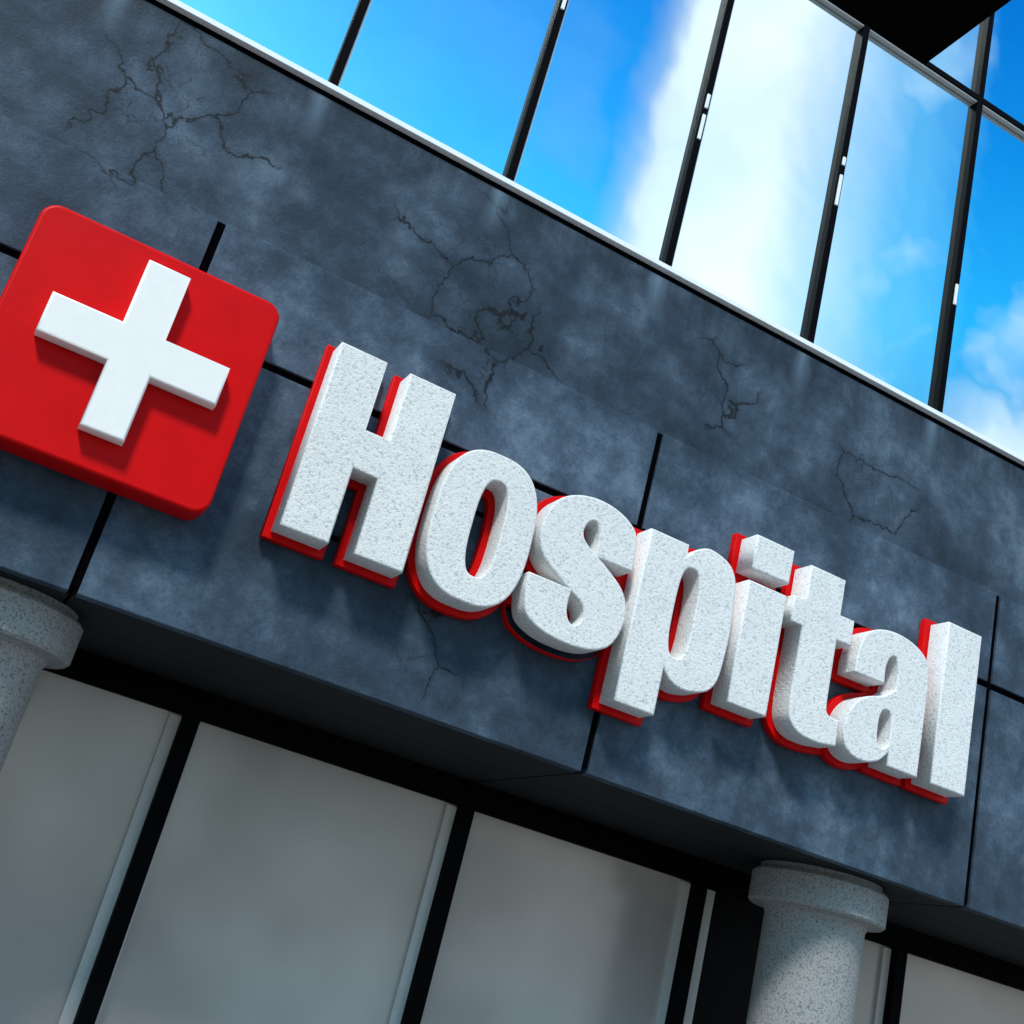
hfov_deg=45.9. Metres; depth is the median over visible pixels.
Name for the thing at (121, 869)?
window edge strips
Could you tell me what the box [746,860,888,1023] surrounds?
concrete column
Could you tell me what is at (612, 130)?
glass panes
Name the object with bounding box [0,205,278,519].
red cross sign
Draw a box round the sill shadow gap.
[145,0,1023,470]
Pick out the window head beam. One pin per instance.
(132, 682)
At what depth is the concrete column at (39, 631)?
9.82 m
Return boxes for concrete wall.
[0,0,1023,605]
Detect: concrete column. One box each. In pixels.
[0,577,82,771]
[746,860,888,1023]
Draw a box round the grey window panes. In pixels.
[0,670,1023,1023]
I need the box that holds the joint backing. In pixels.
[0,221,1023,902]
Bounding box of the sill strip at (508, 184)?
[156,0,1023,465]
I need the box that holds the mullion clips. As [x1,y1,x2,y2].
[560,0,958,304]
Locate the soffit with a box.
[0,570,1023,966]
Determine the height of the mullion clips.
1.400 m
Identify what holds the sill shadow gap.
on the concrete wall
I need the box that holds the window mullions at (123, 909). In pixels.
[73,715,907,1023]
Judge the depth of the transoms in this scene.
16.12 m
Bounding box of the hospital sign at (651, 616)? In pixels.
[259,342,981,804]
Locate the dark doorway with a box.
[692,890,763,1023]
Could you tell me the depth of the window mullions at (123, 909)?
12.49 m
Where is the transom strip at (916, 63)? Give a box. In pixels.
[816,0,1023,138]
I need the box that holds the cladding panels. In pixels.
[0,114,1023,930]
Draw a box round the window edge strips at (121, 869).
[57,713,890,1023]
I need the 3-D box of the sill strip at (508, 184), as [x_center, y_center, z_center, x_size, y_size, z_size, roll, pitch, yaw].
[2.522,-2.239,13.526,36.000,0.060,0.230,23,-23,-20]
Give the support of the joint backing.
attached to the cladding panels
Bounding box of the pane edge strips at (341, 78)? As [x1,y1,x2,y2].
[338,0,869,339]
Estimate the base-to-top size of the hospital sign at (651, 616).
2.300 m
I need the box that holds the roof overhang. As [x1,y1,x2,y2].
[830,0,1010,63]
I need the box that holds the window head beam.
[42,648,1023,990]
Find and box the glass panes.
[178,0,1023,456]
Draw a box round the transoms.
[828,0,1023,131]
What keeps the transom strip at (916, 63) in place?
attached to the mullions at (694, 152)
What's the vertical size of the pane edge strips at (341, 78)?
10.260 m
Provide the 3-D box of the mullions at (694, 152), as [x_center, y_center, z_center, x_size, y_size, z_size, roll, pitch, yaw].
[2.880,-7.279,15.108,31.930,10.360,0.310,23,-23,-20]
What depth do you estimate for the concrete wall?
12.10 m
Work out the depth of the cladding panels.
11.32 m
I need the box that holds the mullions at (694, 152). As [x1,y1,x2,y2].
[328,0,994,412]

